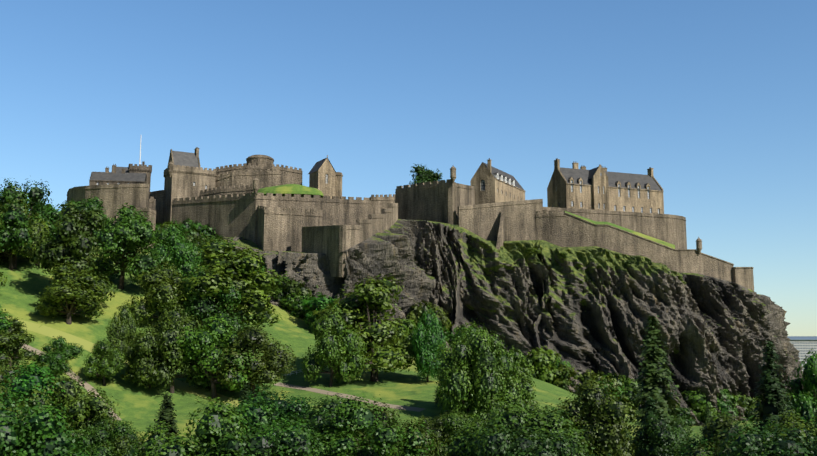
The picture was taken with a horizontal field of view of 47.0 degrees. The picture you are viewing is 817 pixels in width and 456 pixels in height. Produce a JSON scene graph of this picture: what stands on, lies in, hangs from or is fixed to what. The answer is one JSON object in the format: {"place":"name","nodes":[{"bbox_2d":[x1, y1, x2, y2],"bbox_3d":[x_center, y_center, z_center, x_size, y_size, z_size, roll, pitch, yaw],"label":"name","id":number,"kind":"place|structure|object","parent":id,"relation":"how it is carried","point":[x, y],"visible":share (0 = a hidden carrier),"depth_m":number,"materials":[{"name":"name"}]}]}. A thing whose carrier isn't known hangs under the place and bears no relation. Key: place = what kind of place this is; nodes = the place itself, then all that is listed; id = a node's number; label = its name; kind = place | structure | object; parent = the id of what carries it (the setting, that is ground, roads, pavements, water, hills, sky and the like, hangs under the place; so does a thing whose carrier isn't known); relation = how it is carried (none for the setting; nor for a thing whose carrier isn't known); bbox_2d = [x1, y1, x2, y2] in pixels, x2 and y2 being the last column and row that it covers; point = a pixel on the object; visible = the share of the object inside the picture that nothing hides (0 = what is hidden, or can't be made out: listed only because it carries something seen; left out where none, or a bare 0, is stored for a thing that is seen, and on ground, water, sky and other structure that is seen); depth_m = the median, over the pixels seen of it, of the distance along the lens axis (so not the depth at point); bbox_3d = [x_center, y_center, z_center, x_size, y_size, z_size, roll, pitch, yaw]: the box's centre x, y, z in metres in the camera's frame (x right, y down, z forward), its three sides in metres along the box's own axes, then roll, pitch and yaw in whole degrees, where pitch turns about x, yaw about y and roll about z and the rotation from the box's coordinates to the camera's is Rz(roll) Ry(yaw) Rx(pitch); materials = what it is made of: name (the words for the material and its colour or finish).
{"place":"outdoors","nodes":[
{"label":"outdoors","id":0,"kind":"place"},
{"bbox_2d":[89,164,146,185],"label":"castle building","id":1,"kind":"structure","parent":0,"point":[106,177],"depth_m":471.25,"materials":[{"name":"stone"}]},
{"bbox_2d":[128,164,151,183],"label":"flag tower","id":2,"kind":"structure","parent":0,"point":[135,168],"depth_m":478.45,"materials":[{"name":"stone"}]},
{"bbox_2d":[167,148,200,168],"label":"gabled building","id":3,"kind":"structure","parent":0,"point":[176,158],"depth_m":442.35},
{"bbox_2d":[5,316,424,420],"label":"garden path","id":4,"kind":"structure","parent":0,"point":[87,346],"depth_m":253.28,"materials":[{"name":"gravel"}]},
{"bbox_2d":[199,155,302,197],"bbox_3d":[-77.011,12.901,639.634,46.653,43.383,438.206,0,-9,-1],"label":"half-moon battery","id":5,"kind":"object","parent":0,"point":[239,178],"visible":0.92,"depth_m":445.27,"materials":[{"name":"stone"}]},
{"bbox_2d":[308,155,342,198],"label":"chapel gable","id":6,"kind":"structure","parent":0,"point":[325,177],"depth_m":445.70,"materials":[{"name":"stone"}]},
{"bbox_2d":[0,244,758,454],"bbox_3d":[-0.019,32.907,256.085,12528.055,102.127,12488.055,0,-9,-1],"label":"ground","id":7,"kind":"structure","parent":0,"point":[22,288],"depth_m":266.10,"materials":[{"name":"green plant"}]},
{"bbox_2d":[0,305,16,355],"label":"tree","id":8,"kind":"object","parent":7,"relation":"on","point":[3,319],"visible":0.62,"depth_m":235.53,"materials":[{"name":"green plant"}]},
{"bbox_2d":[0,384,34,421],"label":"tree","id":9,"kind":"object","parent":7,"relation":"on","point":[11,409],"visible":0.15,"depth_m":121.78,"materials":[{"name":"green plant"}]},
{"bbox_2d":[0,316,38,368],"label":"tree","id":10,"kind":"object","parent":7,"relation":"on","point":[16,339],"visible":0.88,"depth_m":237.00,"materials":[{"name":"green plant"}]},
{"bbox_2d":[0,196,50,269],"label":"tree","id":11,"kind":"object","parent":7,"relation":"on","point":[36,227],"visible":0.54,"depth_m":301.50,"materials":[{"name":"green plant"}]},
{"bbox_2d":[0,352,50,401],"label":"tree","id":12,"kind":"object","parent":7,"relation":"on","point":[9,371],"visible":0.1,"depth_m":171.63,"materials":[{"name":"green plant"}]},
{"bbox_2d":[0,178,55,268],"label":"tree","id":13,"kind":"object","parent":7,"relation":"on","point":[13,220],"visible":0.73,"depth_m":301.14,"materials":[{"name":"green plant"}]},
{"bbox_2d":[17,194,62,264],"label":"tree","id":14,"kind":"object","parent":7,"relation":"on","point":[51,211],"visible":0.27,"depth_m":315.40,"materials":[{"name":"green plant"}]},
{"bbox_2d":[0,360,80,429],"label":"tree","id":15,"kind":"object","parent":7,"relation":"on","point":[28,379],"visible":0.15,"depth_m":158.91,"materials":[{"name":"green plant"}]},
{"bbox_2d":[0,392,96,455],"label":"tree","id":16,"kind":"object","parent":7,"relation":"on","point":[36,432],"visible":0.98,"depth_m":95.45,"materials":[{"name":"green plant"}]},
{"bbox_2d":[31,335,84,376],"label":"bush","id":17,"kind":"object","parent":7,"relation":"on","point":[54,359],"visible":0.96,"depth_m":238.99,"materials":[{"name":"green plant"}]},
{"bbox_2d":[18,370,121,455],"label":"tree","id":18,"kind":"object","parent":7,"relation":"on","point":[81,409],"visible":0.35,"depth_m":160.26,"materials":[{"name":"green plant"}]},
{"bbox_2d":[34,262,107,324],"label":"tree","id":19,"kind":"object","parent":7,"relation":"on","point":[71,293],"visible":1,"depth_m":272.13,"materials":[{"name":"green plant"}]},
{"bbox_2d":[26,202,118,306],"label":"tree","id":20,"kind":"object","parent":7,"relation":"on","point":[75,228],"visible":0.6,"depth_m":282.90,"materials":[{"name":"green plant"}]},
{"bbox_2d":[59,195,110,244],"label":"tree","id":21,"kind":"object","parent":7,"relation":"on","point":[91,204],"visible":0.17,"depth_m":349.08,"materials":[{"name":"green plant"}]},
{"bbox_2d":[82,339,126,385],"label":"tree","id":22,"kind":"object","parent":7,"relation":"on","point":[98,367],"visible":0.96,"depth_m":242.96,"materials":[{"name":"green plant"}]},
{"bbox_2d":[71,414,144,455],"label":"tree","id":23,"kind":"object","parent":7,"relation":"on","point":[97,430],"visible":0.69,"depth_m":156.89,"materials":[{"name":"green plant"}]},
{"bbox_2d":[104,300,140,361],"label":"tree","id":24,"kind":"object","parent":7,"relation":"on","point":[120,332],"visible":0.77,"depth_m":257.08,"materials":[{"name":"green plant"}]},
{"bbox_2d":[95,418,149,455],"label":"tree","id":25,"kind":"object","parent":7,"relation":"on","point":[119,445],"visible":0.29,"depth_m":156.24,"materials":[{"name":"green plant"}]},
{"bbox_2d":[85,203,163,289],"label":"tree","id":26,"kind":"object","parent":7,"relation":"on","point":[125,236],"visible":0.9,"depth_m":312.99,"materials":[{"name":"green plant"}]},
{"bbox_2d":[120,329,170,387],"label":"tree","id":27,"kind":"object","parent":7,"relation":"on","point":[129,374],"visible":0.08,"depth_m":246.46,"materials":[{"name":"green plant"}]},
{"bbox_2d":[120,258,194,323],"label":"tree","id":28,"kind":"object","parent":7,"relation":"on","point":[161,286],"visible":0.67,"depth_m":289.40,"materials":[{"name":"green plant"}]},
{"bbox_2d":[148,394,179,443],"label":"tree","id":29,"kind":"object","parent":7,"relation":"on","point":[167,414],"visible":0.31,"depth_m":134.77,"materials":[{"name":"green plant"}]},
{"bbox_2d":[151,392,176,434],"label":"tree","id":30,"kind":"object","parent":7,"relation":"on","point":[161,410],"visible":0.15,"depth_m":193.65,"materials":[{"name":"green plant"}]},
{"bbox_2d":[156,221,177,235],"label":"bush","id":31,"kind":"object","parent":7,"relation":"on","point":[166,224],"visible":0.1,"depth_m":418.71,"materials":[{"name":"green plant"}]},
{"bbox_2d":[125,297,211,392],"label":"tree","id":32,"kind":"object","parent":7,"relation":"on","point":[151,349],"visible":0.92,"depth_m":243.39,"materials":[{"name":"green plant"}]},
{"bbox_2d":[143,219,203,277],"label":"tree","id":33,"kind":"object","parent":7,"relation":"on","point":[176,251],"visible":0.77,"depth_m":326.39,"materials":[{"name":"green plant"}]},
{"bbox_2d":[178,227,207,246],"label":"bush","id":34,"kind":"object","parent":7,"relation":"on","point":[196,235],"visible":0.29,"depth_m":405.19,"materials":[{"name":"green plant"}]},
{"bbox_2d":[132,391,256,455],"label":"tree","id":35,"kind":"object","parent":7,"relation":"on","point":[218,419],"visible":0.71,"depth_m":106.65,"materials":[{"name":"green plant"}]},
{"bbox_2d":[179,218,215,243],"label":"bush","id":36,"kind":"object","parent":7,"relation":"on","point":[187,226],"visible":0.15,"depth_m":410.62,"materials":[{"name":"green plant"}]},
{"bbox_2d":[175,265,248,340],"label":"tree","id":37,"kind":"object","parent":7,"relation":"on","point":[201,309],"visible":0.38,"depth_m":288.25,"materials":[{"name":"green plant"}]},
{"bbox_2d":[197,235,228,259],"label":"bush","id":38,"kind":"object","parent":7,"relation":"on","point":[216,241],"visible":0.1,"depth_m":396.25,"materials":[{"name":"green plant"}]},
{"bbox_2d":[168,314,258,398],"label":"tree","id":39,"kind":"object","parent":7,"relation":"on","point":[202,342],"visible":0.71,"depth_m":244.38,"materials":[{"name":"green plant"}]},
{"bbox_2d":[180,238,282,328],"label":"tree","id":40,"kind":"object","parent":7,"relation":"on","point":[234,266],"visible":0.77,"depth_m":295.79,"materials":[{"name":"green plant"}]},
{"bbox_2d":[235,382,253,415],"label":"tree","id":41,"kind":"object","parent":7,"relation":"on","point":[244,391],"visible":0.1,"depth_m":174.66,"materials":[{"name":"green plant"}]},
{"bbox_2d":[215,324,296,397],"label":"tree","id":42,"kind":"object","parent":7,"relation":"on","point":[272,366],"visible":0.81,"depth_m":243.28,"materials":[{"name":"green plant"}]},
{"bbox_2d":[197,393,315,454],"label":"tree","id":43,"kind":"object","parent":7,"relation":"on","point":[255,414],"visible":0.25,"depth_m":135.28,"materials":[{"name":"green plant"}]},
{"bbox_2d":[195,416,323,455],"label":"tree","id":44,"kind":"object","parent":7,"relation":"on","point":[296,442],"visible":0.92,"depth_m":104.67,"materials":[{"name":"green plant"}]},
{"bbox_2d":[272,271,290,301],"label":"bush","id":45,"kind":"object","parent":7,"relation":"on","point":[279,292],"visible":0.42,"depth_m":358.44,"materials":[{"name":"green plant"}]},
{"bbox_2d":[233,384,330,437],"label":"tree","id":46,"kind":"object","parent":7,"relation":"on","point":[289,408],"visible":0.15,"depth_m":154.78,"materials":[{"name":"green plant"}]},
{"bbox_2d":[280,292,300,311],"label":"bush","id":47,"kind":"object","parent":7,"relation":"on","point":[287,302],"visible":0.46,"depth_m":351.29,"materials":[{"name":"green plant"}]},
{"bbox_2d":[290,297,309,318],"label":"bush","id":48,"kind":"object","parent":7,"relation":"on","point":[300,312],"visible":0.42,"depth_m":343.33,"materials":[{"name":"green plant"}]},
{"bbox_2d":[284,276,318,303],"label":"bush","id":49,"kind":"object","parent":7,"relation":"on","point":[297,287],"visible":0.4,"depth_m":354.37,"materials":[{"name":"green plant"}]},
{"bbox_2d":[300,292,337,328],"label":"bush","id":50,"kind":"object","parent":7,"relation":"on","point":[320,301],"visible":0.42,"depth_m":329.97,"materials":[{"name":"green plant"}]},
{"bbox_2d":[313,304,349,328],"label":"bush","id":51,"kind":"object","parent":7,"relation":"on","point":[320,312],"visible":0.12,"depth_m":325.71,"materials":[{"name":"green plant"}]},
{"bbox_2d":[301,302,369,386],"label":"tree","id":52,"kind":"object","parent":7,"relation":"on","point":[335,340],"visible":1,"depth_m":256.87,"materials":[{"name":"green plant"}]},
{"bbox_2d":[301,391,371,440],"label":"tree","id":53,"kind":"object","parent":7,"relation":"on","point":[326,404],"visible":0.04,"depth_m":146.88,"materials":[{"name":"green plant"}]},
{"bbox_2d":[324,274,415,381],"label":"tree","id":54,"kind":"object","parent":7,"relation":"on","point":[367,308],"visible":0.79,"depth_m":266.33,"materials":[{"name":"green plant"}]},
{"bbox_2d":[306,390,437,455],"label":"tree","id":55,"kind":"object","parent":7,"relation":"on","point":[359,418],"visible":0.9,"depth_m":137.11,"materials":[{"name":"green plant"}]},
{"bbox_2d":[335,402,439,455],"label":"tree","id":56,"kind":"object","parent":7,"relation":"on","point":[397,424],"visible":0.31,"depth_m":141.21,"materials":[{"name":"green plant"}]},
{"bbox_2d":[389,317,416,342],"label":"bush","id":57,"kind":"object","parent":7,"relation":"on","point":[408,325],"visible":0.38,"depth_m":337.46,"materials":[{"name":"green plant"}]},
{"bbox_2d":[405,303,447,381],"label":"tree","id":58,"kind":"object","parent":7,"relation":"on","point":[425,348],"visible":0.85,"depth_m":262.18,"materials":[{"name":"green plant"}]},
{"bbox_2d":[407,299,449,335],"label":"bush","id":59,"kind":"object","parent":7,"relation":"on","point":[416,312],"visible":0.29,"depth_m":353.16,"materials":[{"name":"green plant"}]},
{"bbox_2d":[433,352,445,405],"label":"tree","id":60,"kind":"object","parent":7,"relation":"on","point":[436,401],"visible":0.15,"depth_m":233.78,"materials":[{"name":"green plant"}]},
{"bbox_2d":[416,410,465,455],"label":"tree","id":61,"kind":"object","parent":7,"relation":"on","point":[437,425],"visible":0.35,"depth_m":167.61,"materials":[{"name":"green plant"}]},
{"bbox_2d":[433,351,472,408],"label":"tree","id":62,"kind":"object","parent":7,"relation":"on","point":[440,401],"visible":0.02,"depth_m":222.91,"materials":[{"name":"green plant"}]},
{"bbox_2d":[441,410,486,455],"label":"tree","id":63,"kind":"object","parent":7,"relation":"on","point":[454,422],"visible":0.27,"depth_m":166.95,"materials":[{"name":"green plant"}]},
{"bbox_2d":[454,323,482,344],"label":"bush","id":64,"kind":"object","parent":7,"relation":"on","point":[467,329],"visible":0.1,"depth_m":358.80,"materials":[{"name":"green plant"}]},
{"bbox_2d":[428,318,526,428],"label":"tree","id":65,"kind":"object","parent":7,"relation":"on","point":[475,395],"visible":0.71,"depth_m":187.26,"materials":[{"name":"green plant"}]},
{"bbox_2d":[433,398,585,455],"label":"tree","id":66,"kind":"object","parent":7,"relation":"on","point":[460,446],"visible":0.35,"depth_m":116.91,"materials":[{"name":"green plant"}]},
{"bbox_2d":[223,219,803,425],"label":"castle rock","id":67,"kind":"object","parent":7,"relation":"on","point":[583,309],"visible":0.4,"depth_m":369.33,"materials":[{"name":"stone"}]},
{"bbox_2d":[53,166,753,290],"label":"castle walls","id":68,"kind":"structure","parent":67,"relation":"on","point":[333,228],"depth_m":404.73,"materials":[{"name":"stone"}]},
{"bbox_2d":[164,164,216,221],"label":"castle tower","id":69,"kind":"structure","parent":68,"relation":"on","point":[183,182],"depth_m":437.31,"materials":[{"name":"stone"}]},
{"bbox_2d":[409,163,445,185],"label":"tree","id":70,"kind":"object","parent":68,"relation":"on","point":[423,175],"visible":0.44,"depth_m":442.21,"materials":[{"name":"green plant"}]},
{"bbox_2d":[253,184,674,248],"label":"grass","id":71,"kind":"structure","parent":68,"relation":"on","point":[292,189],"depth_m":411.93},
{"bbox_2d":[470,158,525,204],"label":"building","id":72,"kind":"structure","parent":68,"relation":"on","point":[489,182],"depth_m":457.55,"materials":[{"name":"stone"}]},
{"bbox_2d":[547,158,663,213],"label":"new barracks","id":73,"kind":"structure","parent":68,"relation":"on","point":[600,187],"depth_m":448.61,"materials":[{"name":"stone"}]},
{"bbox_2d":[525,247,541,254],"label":"bush","id":74,"kind":"object","parent":67,"relation":"on","point":[536,250],"visible":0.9,"depth_m":386.00,"materials":[{"name":"green plant"}]},
{"bbox_2d":[502,346,540,416],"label":"tree","id":75,"kind":"object","parent":7,"relation":"on","point":[523,376],"visible":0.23,"depth_m":217.50,"materials":[{"name":"green plant"}]},
{"bbox_2d":[471,414,578,455],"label":"tree","id":76,"kind":"object","parent":7,"relation":"on","point":[497,444],"visible":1,"depth_m":97.42,"materials":[{"name":"green plant"}]},
{"bbox_2d":[465,402,597,455],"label":"tree","id":77,"kind":"object","parent":7,"relation":"on","point":[542,416],"visible":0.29,"depth_m":115.92,"materials":[{"name":"green plant"}]},
{"bbox_2d":[520,346,560,383],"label":"bush","id":78,"kind":"object","parent":7,"relation":"on","point":[537,360],"visible":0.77,"depth_m":345.94,"materials":[{"name":"green plant"}]},
{"bbox_2d":[548,363,574,390],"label":"bush","id":79,"kind":"object","parent":7,"relation":"on","point":[565,377],"visible":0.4,"depth_m":342.62,"materials":[{"name":"green plant"}]},
{"bbox_2d":[546,362,584,389],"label":"bush","id":80,"kind":"object","parent":7,"relation":"on","point":[577,375],"visible":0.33,"depth_m":343.71,"materials":[{"name":"green plant"}]},
{"bbox_2d":[534,404,596,452],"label":"tree","id":81,"kind":"object","parent":7,"relation":"on","point":[552,409],"visible":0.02,"depth_m":142.66,"materials":[{"name":"green plant"}]},
{"bbox_2d":[555,372,638,455],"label":"tree","id":82,"kind":"object","parent":7,"relation":"on","point":[610,423],"visible":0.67,"depth_m":139.76,"materials":[{"name":"green plant"}]},
{"bbox_2d":[580,369,623,400],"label":"bush","id":83,"kind":"object","parent":7,"relation":"on","point":[590,374],"visible":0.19,"depth_m":339.95,"materials":[{"name":"green plant"}]},
{"bbox_2d":[589,373,631,403],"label":"bush","id":84,"kind":"object","parent":7,"relation":"on","point":[612,389],"visible":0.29,"depth_m":335.24,"materials":[{"name":"green plant"}]},
{"bbox_2d":[608,373,642,413],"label":"bush","id":85,"kind":"object","parent":7,"relation":"on","point":[629,389],"visible":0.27,"depth_m":337.49,"materials":[{"name":"green plant"}]},
{"bbox_2d":[632,396,659,454],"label":"tree","id":86,"kind":"object","parent":7,"relation":"on","point":[650,408],"visible":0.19,"depth_m":153.55,"materials":[{"name":"green plant"}]},
{"bbox_2d":[628,411,688,455],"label":"tree","id":87,"kind":"object","parent":7,"relation":"on","point":[656,438],"visible":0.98,"depth_m":145.26,"materials":[{"name":"green plant"}]},
{"bbox_2d":[625,315,693,453],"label":"tree","id":88,"kind":"object","parent":7,"relation":"on","point":[655,373],"visible":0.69,"depth_m":165.30,"materials":[{"name":"green plant"}]},
{"bbox_2d":[667,413,697,455],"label":"tree","id":89,"kind":"object","parent":7,"relation":"on","point":[678,425],"visible":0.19,"depth_m":161.03,"materials":[{"name":"green plant"}]},
{"bbox_2d":[673,406,695,427],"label":"bush","id":90,"kind":"object","parent":7,"relation":"on","point":[688,421],"visible":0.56,"depth_m":333.09,"materials":[{"name":"green plant"}]},
{"bbox_2d":[680,387,720,422],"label":"bush","id":91,"kind":"object","parent":7,"relation":"on","point":[696,400],"visible":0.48,"depth_m":342.76,"materials":[{"name":"green plant"}]},
{"bbox_2d":[699,405,713,443],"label":"tree","id":92,"kind":"object","parent":7,"relation":"on","point":[707,413],"visible":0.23,"depth_m":222.23,"materials":[{"name":"green plant"}]},
{"bbox_2d":[699,407,722,421],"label":"bush","id":93,"kind":"object","parent":7,"relation":"on","point":[714,411],"visible":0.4,"depth_m":339.69,"materials":[{"name":"green plant"}]},
{"bbox_2d":[671,420,768,455],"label":"tree","id":94,"kind":"object","parent":7,"relation":"on","point":[703,441],"visible":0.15,"depth_m":133.50,"materials":[{"name":"green plant"}]},
{"bbox_2d":[717,397,730,416],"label":"bush","id":95,"kind":"object","parent":7,"relation":"on","point":[723,405],"visible":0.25,"depth_m":346.07,"materials":[{"name":"green plant"}]},
{"bbox_2d":[716,389,737,416],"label":"bush","id":96,"kind":"object","parent":7,"relation":"on","point":[724,392],"visible":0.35,"depth_m":349.80,"materials":[{"name":"green plant"}]},
{"bbox_2d":[671,409,788,455],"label":"tree","id":97,"kind":"object","parent":7,"relation":"on","point":[721,422],"visible":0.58,"depth_m":131.82,"materials":[{"name":"green plant"}]},
{"bbox_2d":[697,431,772,455],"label":"tree","id":98,"kind":"object","parent":7,"relation":"on","point":[767,442],"visible":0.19,"depth_m":94.91,"materials":[{"name":"green plant"}]},
{"bbox_2d":[731,392,755,418],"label":"bush","id":99,"kind":"object","parent":7,"relation":"on","point":[743,402],"visible":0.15,"depth_m":356.71,"materials":[{"name":"green plant"}]},
{"bbox_2d":[744,405,757,420],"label":"bush","id":100,"kind":"object","parent":7,"relation":"on","point":[748,407],"visible":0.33,"depth_m":356.07,"materials":[{"name":"green plant"}]},
{"bbox_2d":[713,413,816,455],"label":"tree","id":101,"kind":"object","parent":7,"relation":"on","point":[779,447],"visible":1,"depth_m":93.34,"materials":[{"name":"green plant"}]},
{"bbox_2d":[758,420,778,439],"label":"bush","id":102,"kind":"object","parent":7,"relation":"on","point":[769,429],"visible":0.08,"depth_m":174.03,"materials":[{"name":"green plant"}]},
{"bbox_2d":[745,341,797,433],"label":"tree","id":103,"kind":"object","parent":7,"relation":"on","point":[773,403],"visible":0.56,"depth_m":190.96,"materials":[{"name":"green plant"}]},
{"bbox_2d":[768,406,816,445],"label":"bush","id":104,"kind":"object","parent":7,"relation":"on","point":[789,424],"visible":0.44,"depth_m":137.03,"materials":[{"name":"green plant"}]},
{"bbox_2d":[784,348,816,448],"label":"tree","id":105,"kind":"object","parent":7,"relation":"on","point":[802,405],"visible":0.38,"depth_m":194.05,"materials":[{"name":"green plant"}]},
{"bbox_2d":[787,336,816,370],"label":"sea","id":106,"kind":"structure","parent":7,"relation":"on","point":[803,345],"depth_m":1493.74,"materials":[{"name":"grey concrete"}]},
{"bbox_2d":[0,0,816,335],"label":"sky","id":107,"kind":"structure","parent":0,"point":[718,98],"materials":[{"name":"blue"}]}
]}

